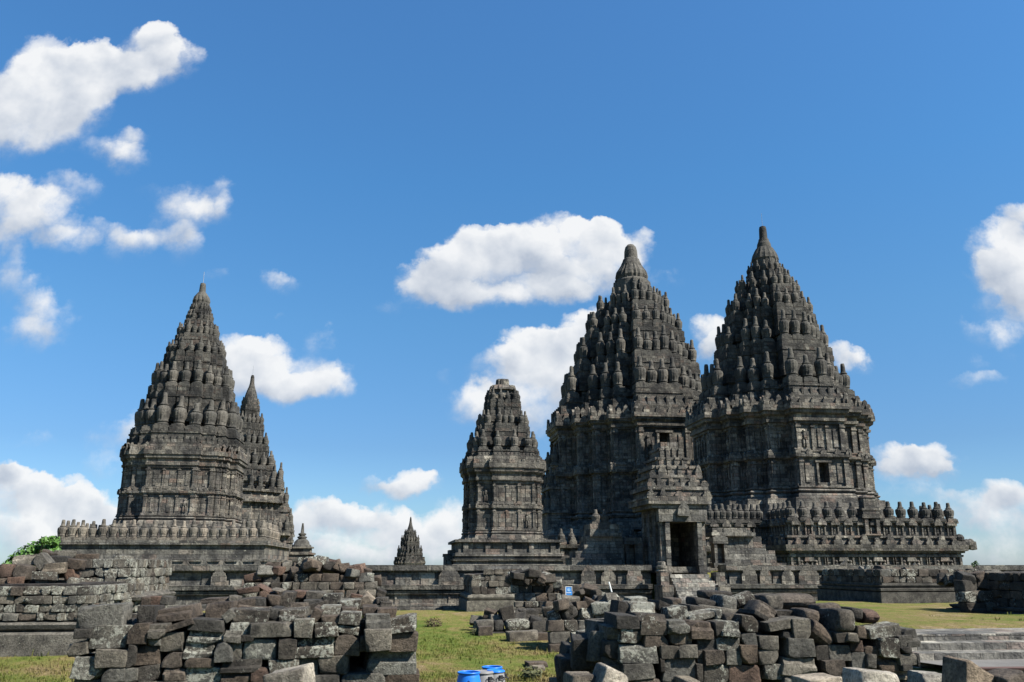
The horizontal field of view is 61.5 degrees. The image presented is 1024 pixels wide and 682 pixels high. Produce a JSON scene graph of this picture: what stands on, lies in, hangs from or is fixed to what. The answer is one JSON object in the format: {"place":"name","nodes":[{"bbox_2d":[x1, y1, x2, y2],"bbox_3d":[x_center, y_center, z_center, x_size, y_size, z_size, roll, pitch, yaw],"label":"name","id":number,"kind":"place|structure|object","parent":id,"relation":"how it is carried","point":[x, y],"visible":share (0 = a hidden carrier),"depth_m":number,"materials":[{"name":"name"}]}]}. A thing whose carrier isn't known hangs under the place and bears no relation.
{"place":"outdoors","nodes":[
{"label":"outdoors","id":0,"kind":"place"},
{"bbox_2d":[137,605,164,622],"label":"stone block","id":1,"kind":"object","parent":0,"point":[147,613],"depth_m":11.13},
{"bbox_2d":[57,278,291,564],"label":"great temple","id":2,"kind":"structure","parent":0,"point":[183,455],"depth_m":77.72,"materials":[{"name":"stone"}]},
{"bbox_2d":[220,673,250,681],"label":"stone block","id":3,"kind":"object","parent":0,"point":[235,677],"depth_m":10.92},
{"bbox_2d":[220,659,264,672],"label":"stone block","id":4,"kind":"object","parent":3,"relation":"on","point":[245,666],"depth_m":10.97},
{"bbox_2d":[213,642,233,662],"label":"stone block","id":5,"kind":"object","parent":4,"relation":"on","point":[223,652],"depth_m":10.93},
{"bbox_2d":[186,627,229,643],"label":"stone block","id":6,"kind":"object","parent":5,"relation":"on","point":[204,637],"depth_m":11.07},
{"bbox_2d":[187,617,230,632],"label":"stone block","id":7,"kind":"object","parent":6,"relation":"on","point":[211,624],"depth_m":11.08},
{"bbox_2d":[242,637,278,659],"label":"stone block","id":8,"kind":"object","parent":4,"relation":"on","point":[262,648],"depth_m":11.07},
{"bbox_2d":[250,620,293,637],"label":"stone block","id":9,"kind":"object","parent":8,"relation":"on","point":[269,629],"depth_m":11.10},
{"bbox_2d":[278,606,310,622],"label":"stone block","id":10,"kind":"object","parent":9,"relation":"on","point":[290,614],"depth_m":11.36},
{"bbox_2d":[240,366,294,552],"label":"temple","id":11,"kind":"structure","parent":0,"point":[266,497],"depth_m":141.80,"materials":[{"name":"stone"}]},
{"bbox_2d":[442,379,564,564],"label":"temple","id":12,"kind":"structure","parent":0,"point":[502,468],"depth_m":74.56,"materials":[{"name":"stone"}]},
{"bbox_2d":[0,571,1023,681],"bbox_3d":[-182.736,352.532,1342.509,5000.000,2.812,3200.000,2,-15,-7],"label":"grass ground","id":13,"kind":"structure","parent":0,"point":[917,615],"depth_m":31.52,"materials":[{"name":"plant"}]},
{"bbox_2d":[1,536,60,569],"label":"leafy tree","id":14,"kind":"object","parent":13,"relation":"on","point":[51,543],"visible":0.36,"depth_m":52.70,"materials":[{"name":"green plant"}]},
{"bbox_2d":[0,581,145,657],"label":"ruined shrine","id":15,"kind":"object","parent":13,"relation":"on","point":[38,617],"visible":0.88,"depth_m":23.92,"materials":[{"name":"stone"}]},
{"bbox_2d":[80,559,175,611],"bbox_3d":[-14.004,9.333,30.459,2.881,3.133,5.289,2,-15,-7],"label":"ruined shrine","id":16,"kind":"object","parent":13,"relation":"on","point":[153,575],"visible":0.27,"depth_m":28.82,"materials":[{"name":"stone"}]},
{"bbox_2d":[288,523,315,562],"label":"slender shrine","id":17,"kind":"object","parent":13,"relation":"on","point":[301,546],"visible":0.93,"depth_m":94.09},
{"bbox_2d":[393,517,425,564],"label":"distant temple","id":18,"kind":"structure","parent":13,"relation":"on","point":[409,550],"depth_m":248.82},
{"bbox_2d":[167,564,652,610],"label":"terrace wall","id":19,"kind":"structure","parent":13,"relation":"on","point":[423,587],"depth_m":61.07,"materials":[{"name":"stone"}]},
{"bbox_2d":[458,569,537,611],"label":"ruined shrine","id":20,"kind":"object","parent":13,"relation":"on","point":[488,588],"visible":0.5,"depth_m":54.18,"materials":[{"name":"stone"}]},
{"bbox_2d":[0,549,1023,681],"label":"rubble stones","id":21,"kind":"object","parent":13,"relation":"on","point":[577,657],"visible":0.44,"depth_m":13.76,"materials":[{"name":"stone"}]},
{"bbox_2d":[74,679,100,681],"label":"stone block","id":22,"kind":"object","parent":21,"relation":"on","point":[81,680],"depth_m":10.76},
{"bbox_2d":[70,653,106,679],"bbox_3d":[-5.357,4.178,11.030,0.416,0.310,0.644,2,-15,-7],"label":"stone block","id":23,"kind":"object","parent":22,"relation":"on","point":[83,668],"depth_m":10.74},
{"bbox_2d":[67,639,95,656],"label":"stone block","id":24,"kind":"object","parent":23,"relation":"on","point":[79,648],"depth_m":10.79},
{"bbox_2d":[147,622,174,638],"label":"stone block","id":25,"kind":"object","parent":21,"relation":"on","point":[156,630],"depth_m":10.93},
{"bbox_2d":[156,603,202,622],"bbox_3d":[-4.501,3.674,11.624,0.504,0.239,0.741,2,-15,-7],"label":"stone block","id":26,"kind":"object","parent":25,"relation":"on","point":[179,613],"depth_m":11.34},
{"bbox_2d":[152,679,187,681],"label":"stone block","id":27,"kind":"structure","parent":21,"relation":"on","point":[161,680],"depth_m":10.81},
{"bbox_2d":[138,663,164,681],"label":"stone block","id":28,"kind":"object","parent":27,"relation":"on","point":[148,673],"depth_m":10.84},
{"bbox_2d":[134,644,167,665],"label":"stone block","id":29,"kind":"object","parent":28,"relation":"on","point":[147,654],"depth_m":10.90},
{"bbox_2d":[127,622,152,644],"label":"stone block","id":30,"kind":"object","parent":29,"relation":"on","point":[137,634],"depth_m":10.88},
{"bbox_2d":[162,667,185,680],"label":"stone block","id":31,"kind":"object","parent":27,"relation":"on","point":[173,674],"depth_m":10.81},
{"bbox_2d":[161,652,186,668],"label":"stone block","id":32,"kind":"object","parent":31,"relation":"on","point":[173,660],"depth_m":10.88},
{"bbox_2d":[159,630,189,651],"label":"stone block","id":33,"kind":"object","parent":32,"relation":"on","point":[173,641],"depth_m":10.98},
{"bbox_2d":[205,600,237,617],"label":"stone block","id":34,"kind":"object","parent":21,"relation":"on","point":[216,610],"depth_m":11.51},
{"bbox_2d":[232,607,269,622],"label":"stone block","id":35,"kind":"object","parent":21,"relation":"on","point":[251,614],"depth_m":11.20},
{"bbox_2d":[268,658,299,672],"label":"stone block","id":36,"kind":"object","parent":21,"relation":"on","point":[275,664],"depth_m":11.02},
{"bbox_2d":[278,636,297,659],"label":"stone block","id":37,"kind":"object","parent":36,"relation":"on","point":[287,646],"depth_m":11.05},
{"bbox_2d":[314,673,340,681],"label":"stone block","id":38,"kind":"object","parent":21,"relation":"on","point":[319,677],"depth_m":11.05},
{"bbox_2d":[300,658,319,674],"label":"stone block","id":39,"kind":"object","parent":38,"relation":"on","point":[314,663],"depth_m":11.13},
{"bbox_2d":[295,636,334,658],"bbox_3d":[-2.591,4.026,11.366,0.513,0.276,0.527,2,-15,-7],"label":"stone block","id":40,"kind":"object","parent":39,"relation":"on","point":[319,647],"depth_m":11.13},
{"bbox_2d":[294,616,314,638],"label":"stone block","id":41,"kind":"object","parent":40,"relation":"on","point":[303,627],"depth_m":11.13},
{"bbox_2d":[314,621,338,637],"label":"stone block","id":42,"kind":"object","parent":40,"relation":"on","point":[326,629],"depth_m":11.18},
{"bbox_2d":[317,655,350,673],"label":"stone block","id":43,"kind":"object","parent":38,"relation":"on","point":[338,664],"depth_m":11.12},
{"bbox_2d":[333,633,359,655],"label":"stone block","id":44,"kind":"object","parent":43,"relation":"on","point":[347,644],"depth_m":11.21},
{"bbox_2d":[338,624,360,634],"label":"stone block","id":45,"kind":"object","parent":44,"relation":"on","point":[350,629],"depth_m":11.27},
{"bbox_2d":[338,611,361,625],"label":"stone block","id":46,"kind":"object","parent":45,"relation":"on","point":[350,617],"depth_m":11.28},
{"bbox_2d":[341,670,384,681],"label":"stone block","id":47,"kind":"object","parent":21,"relation":"on","point":[356,676],"depth_m":11.10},
{"bbox_2d":[384,668,419,681],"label":"stone block","id":48,"kind":"object","parent":21,"relation":"on","point":[404,678],"depth_m":11.23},
{"bbox_2d":[366,651,416,674],"bbox_3d":[-1.634,4.296,11.604,0.684,0.330,0.725,2,-15,-7],"label":"stone block","id":49,"kind":"object","parent":48,"relation":"on","point":[391,663],"depth_m":11.28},
{"bbox_2d":[364,628,391,651],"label":"stone block","id":50,"kind":"object","parent":49,"relation":"on","point":[376,640],"depth_m":11.03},
{"bbox_2d":[365,613,391,628],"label":"stone block","id":51,"kind":"object","parent":50,"relation":"on","point":[377,620],"depth_m":11.32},
{"bbox_2d":[389,631,417,651],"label":"stone block","id":52,"kind":"object","parent":49,"relation":"on","point":[405,642],"depth_m":11.29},
{"bbox_2d":[390,613,416,633],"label":"stone block","id":53,"kind":"object","parent":52,"relation":"on","point":[402,623],"depth_m":11.35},
{"bbox_2d":[631,677,659,681],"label":"stone block","id":54,"kind":"object","parent":21,"relation":"on","point":[655,679],"depth_m":12.18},
{"bbox_2d":[620,663,654,680],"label":"stone block","id":55,"kind":"object","parent":54,"relation":"on","point":[638,671],"depth_m":12.17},
{"bbox_2d":[617,644,658,663],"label":"stone block","id":56,"kind":"object","parent":55,"relation":"on","point":[632,653],"depth_m":12.25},
{"bbox_2d":[617,629,641,643],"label":"stone block","id":57,"kind":"object","parent":56,"relation":"on","point":[632,636],"depth_m":12.33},
{"bbox_2d":[604,612,639,628],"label":"stone block","id":58,"kind":"object","parent":57,"relation":"on","point":[617,620],"depth_m":12.36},
{"bbox_2d":[656,605,687,619],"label":"stone block","id":59,"kind":"object","parent":21,"relation":"on","point":[675,612],"depth_m":12.94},
{"bbox_2d":[710,594,736,608],"bbox_3d":[3.426,4.285,14.004,0.320,0.316,0.682,2,-15,-7],"label":"rounded stone","id":60,"kind":"object","parent":21,"relation":"on","point":[725,601],"visible":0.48,"depth_m":13.72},
{"bbox_2d":[743,599,776,617],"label":"stone block","id":61,"kind":"object","parent":21,"relation":"on","point":[764,608],"depth_m":13.30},
{"bbox_2d":[774,609,792,616],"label":"stone block","id":62,"kind":"object","parent":21,"relation":"on","point":[782,612],"depth_m":13.39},
{"bbox_2d":[753,593,782,608],"bbox_3d":[4.202,4.324,14.235,0.349,0.283,0.754,2,-15,-7],"label":"rounded stone","id":63,"kind":"object","parent":62,"relation":"on","point":[774,601],"visible":0.49,"depth_m":13.91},
{"bbox_2d":[774,593,815,609],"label":"stone block","id":64,"kind":"object","parent":21,"relation":"on","point":[799,600],"depth_m":14.35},
{"bbox_2d":[771,675,841,681],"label":"stone block","id":65,"kind":"object","parent":21,"relation":"on","point":[786,678],"depth_m":12.42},
{"bbox_2d":[755,663,783,679],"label":"stone block","id":66,"kind":"object","parent":65,"relation":"on","point":[770,671],"depth_m":12.45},
{"bbox_2d":[757,649,777,664],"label":"stone block","id":67,"kind":"object","parent":66,"relation":"on","point":[767,657],"depth_m":12.48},
{"bbox_2d":[756,633,778,649],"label":"stone block","id":68,"kind":"object","parent":67,"relation":"on","point":[767,642],"depth_m":12.53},
{"bbox_2d":[775,655,816,675],"bbox_3d":[4.135,4.787,12.711,0.555,0.270,0.599,2,-15,-7],"label":"stone block","id":69,"kind":"object","parent":65,"relation":"on","point":[799,665],"depth_m":12.45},
{"bbox_2d":[778,638,815,657],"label":"stone block","id":70,"kind":"object","parent":69,"relation":"on","point":[792,648],"depth_m":12.53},
{"bbox_2d":[764,629,792,638],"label":"stone block","id":71,"kind":"object","parent":70,"relation":"on","point":[784,634],"depth_m":12.66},
{"bbox_2d":[757,617,791,631],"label":"stone block","id":72,"kind":"object","parent":71,"relation":"on","point":[775,624],"depth_m":12.63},
{"bbox_2d":[778,616,810,638],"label":"stone block","id":73,"kind":"object","parent":70,"relation":"on","point":[800,628],"depth_m":12.61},
{"bbox_2d":[815,659,844,675],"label":"stone block","id":74,"kind":"object","parent":65,"relation":"on","point":[833,667],"depth_m":12.52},
{"bbox_2d":[812,645,828,660],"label":"stone block","id":75,"kind":"object","parent":74,"relation":"on","point":[821,651],"depth_m":12.63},
{"bbox_2d":[809,618,833,645],"bbox_3d":[4.546,4.409,12.945,0.453,0.452,0.594,2,-15,-7],"label":"rounded stone","id":76,"kind":"object","parent":75,"relation":"on","point":[821,634],"depth_m":12.69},
{"bbox_2d":[828,643,851,660],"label":"stone block","id":77,"kind":"object","parent":74,"relation":"on","point":[838,651],"depth_m":12.67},
{"bbox_2d":[830,631,847,642],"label":"stone block","id":78,"kind":"object","parent":77,"relation":"on","point":[839,637],"depth_m":12.67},
{"bbox_2d":[818,607,854,631],"bbox_3d":[4.899,4.221,13.014,0.337,0.364,0.673,2,-15,-7],"label":"rounded stone","id":79,"kind":"object","parent":78,"relation":"on","point":[837,619],"visible":0.87,"depth_m":12.75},
{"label":"stone block","id":80,"kind":"object","parent":21,"relation":"on","visible":0},
{"bbox_2d":[101,667,125,681],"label":"stone block","id":81,"kind":"object","parent":80,"relation":"on","point":[113,675],"depth_m":10.72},
{"bbox_2d":[94,647,127,667],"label":"stone block","id":82,"kind":"object","parent":81,"relation":"on","point":[111,658],"depth_m":10.75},
{"bbox_2d":[88,624,133,649],"bbox_3d":[-5.134,3.820,11.138,0.487,0.304,0.547,2,-15,-7],"label":"stone block","id":83,"kind":"object","parent":82,"relation":"on","point":[109,637],"depth_m":10.88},
{"bbox_2d":[76,602,132,628],"bbox_3d":[-5.292,3.566,11.181,0.591,0.316,0.484,2,-15,-7],"label":"stone block","id":84,"kind":"object","parent":83,"relation":"on","point":[92,616],"depth_m":10.97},
{"bbox_2d":[505,630,537,641],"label":"stone block","id":85,"kind":"object","parent":13,"relation":"on","point":[522,635],"depth_m":35.83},
{"bbox_2d":[565,510,642,564],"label":"stone pier","id":86,"kind":"structure","parent":13,"relation":"on","point":[603,541],"depth_m":66.44,"materials":[{"name":"stone"}]},
{"bbox_2d":[627,442,711,581],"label":"gateway","id":87,"kind":"object","parent":13,"relation":"on","point":[672,498],"visible":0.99,"depth_m":64.79,"materials":[{"name":"stone"}]},
{"bbox_2d":[654,561,730,603],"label":"stone stairs","id":88,"kind":"structure","parent":13,"relation":"on","point":[682,586],"depth_m":61.53,"materials":[{"name":"stone"}]},
{"bbox_2d":[705,528,786,566],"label":"stone pier","id":89,"kind":"structure","parent":13,"relation":"on","point":[736,546],"depth_m":67.89,"materials":[{"name":"stone"}]},
{"bbox_2d":[637,213,976,570],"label":"great temple","id":90,"kind":"structure","parent":13,"relation":"on","point":[780,420],"depth_m":84.97,"materials":[{"name":"stone"}]},
{"bbox_2d":[718,560,1023,600],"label":"terrace wall","id":91,"kind":"structure","parent":13,"relation":"on","point":[806,578],"depth_m":64.52,"materials":[{"name":"stone"}]},
{"bbox_2d":[817,569,957,602],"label":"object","id":92,"kind":"object","parent":13,"relation":"on","point":[881,585],"visible":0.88,"depth_m":48.69,"materials":[{"name":"stone"}]},
{"bbox_2d":[907,670,941,681],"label":"stone block","id":93,"kind":"object","parent":13,"relation":"on","point":[919,676],"depth_m":10.37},
{"bbox_2d":[912,628,1023,667],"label":"stone steps","id":94,"kind":"structure","parent":13,"relation":"on","point":[978,643],"depth_m":22.28,"materials":[{"name":"stone"}]},
{"bbox_2d":[942,656,993,681],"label":"upright stone","id":95,"kind":"object","parent":13,"relation":"on","point":[954,669],"visible":1,"depth_m":9.65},
{"bbox_2d":[946,572,1023,613],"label":"stone wall","id":96,"kind":"structure","parent":13,"relation":"on","point":[1008,592],"depth_m":36.18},
{"bbox_2d":[0,0,1023,564],"label":"sky","id":97,"kind":"structure","parent":0,"point":[389,212],"materials":[{"name":"blue"}]},
{"bbox_2d":[541,244,702,564],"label":"great temple","id":98,"kind":"structure","parent":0,"point":[631,389],"depth_m":108.95,"materials":[{"name":"stone"}]},
{"bbox_2d":[728,663,760,681],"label":"stone block","id":99,"kind":"object","parent":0,"point":[745,673],"depth_m":12.37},
{"bbox_2d":[723,650,741,664],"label":"stone block","id":100,"kind":"object","parent":99,"relation":"on","point":[732,657],"depth_m":12.39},
{"bbox_2d":[714,636,739,649],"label":"stone block","id":101,"kind":"object","parent":100,"relation":"on","point":[726,643],"depth_m":12.45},
{"bbox_2d":[739,644,757,663],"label":"stone block","id":102,"kind":"object","parent":99,"relation":"on","point":[748,654],"depth_m":12.39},
{"bbox_2d":[739,632,757,645],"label":"stone block","id":103,"kind":"object","parent":102,"relation":"on","point":[747,638],"depth_m":12.51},
{"bbox_2d":[734,613,757,632],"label":"stone block","id":104,"kind":"object","parent":103,"relation":"on","point":[748,623],"depth_m":12.57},
{"bbox_2d":[869,657,898,671],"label":"stone block","id":105,"kind":"object","parent":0,"point":[887,664],"depth_m":12.68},
{"bbox_2d":[864,637,899,657],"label":"stone block","id":106,"kind":"object","parent":105,"relation":"on","point":[888,647],"depth_m":12.70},
{"bbox_2d":[859,621,900,638],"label":"stone block","id":107,"kind":"object","parent":106,"relation":"on","point":[882,629],"depth_m":12.83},
{"bbox_2d":[920,659,1023,674],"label":"path","id":108,"kind":"structure","parent":0,"point":[999,662],"depth_m":20.84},
{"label":"stone block","id":109,"kind":"object","parent":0,"visible":0},
{"bbox_2d":[598,656,619,671],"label":"stone block","id":110,"kind":"object","parent":109,"relation":"on","point":[613,663],"depth_m":12.35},
{"bbox_2d":[600,639,641,659],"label":"stone block","id":111,"kind":"object","parent":110,"relation":"on","point":[609,649],"depth_m":12.35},
{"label":"stone block","id":112,"kind":"object","parent":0,"visible":0},
{"bbox_2d":[656,658,695,681],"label":"stone block","id":113,"kind":"object","parent":112,"relation":"on","point":[679,666],"depth_m":12.28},
{"bbox_2d":[656,643,678,658],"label":"stone block","id":114,"kind":"object","parent":113,"relation":"on","point":[669,651],"depth_m":12.30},
{"bbox_2d":[641,635,667,646],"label":"stone block","id":115,"kind":"object","parent":114,"relation":"on","point":[652,640],"depth_m":12.33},
{"bbox_2d":[628,611,666,635],"bbox_3d":[1.999,4.177,12.720,0.440,0.328,0.732,2,-15,-7],"label":"stone block","id":116,"kind":"object","parent":115,"relation":"on","point":[652,624],"depth_m":12.39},
{"bbox_2d":[677,643,697,657],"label":"stone block","id":117,"kind":"object","parent":113,"relation":"on","point":[688,650],"depth_m":12.28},
{"bbox_2d":[664,633,691,644],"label":"stone block","id":118,"kind":"object","parent":117,"relation":"on","point":[679,639],"depth_m":12.39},
{"bbox_2d":[666,619,689,633],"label":"stone block","id":119,"kind":"object","parent":118,"relation":"on","point":[677,626],"depth_m":12.36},
{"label":"stone block","id":120,"kind":"object","parent":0,"visible":0},
{"bbox_2d":[703,664,728,681],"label":"stone block","id":121,"kind":"object","parent":120,"relation":"on","point":[716,673],"depth_m":12.33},
{"bbox_2d":[703,650,724,665],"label":"stone block","id":122,"kind":"object","parent":121,"relation":"on","point":[713,657],"depth_m":12.33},
{"bbox_2d":[692,639,715,650],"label":"stone block","id":123,"kind":"object","parent":122,"relation":"on","point":[704,644],"depth_m":12.44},
{"bbox_2d":[682,619,713,639],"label":"stone block","id":124,"kind":"object","parent":123,"relation":"on","point":[700,629],"depth_m":12.42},
{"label":"stone block","id":125,"kind":"object","parent":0,"visible":0},
{"bbox_2d":[185,663,222,681],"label":"stone block","id":126,"kind":"object","parent":125,"relation":"on","point":[213,674],"depth_m":10.90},
{"bbox_2d":[184,657,217,667],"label":"stone block","id":127,"kind":"object","parent":126,"relation":"on","point":[199,663],"depth_m":10.88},
{"bbox_2d":[182,642,216,658],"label":"stone block","id":128,"kind":"object","parent":127,"relation":"on","point":[196,650],"depth_m":11.01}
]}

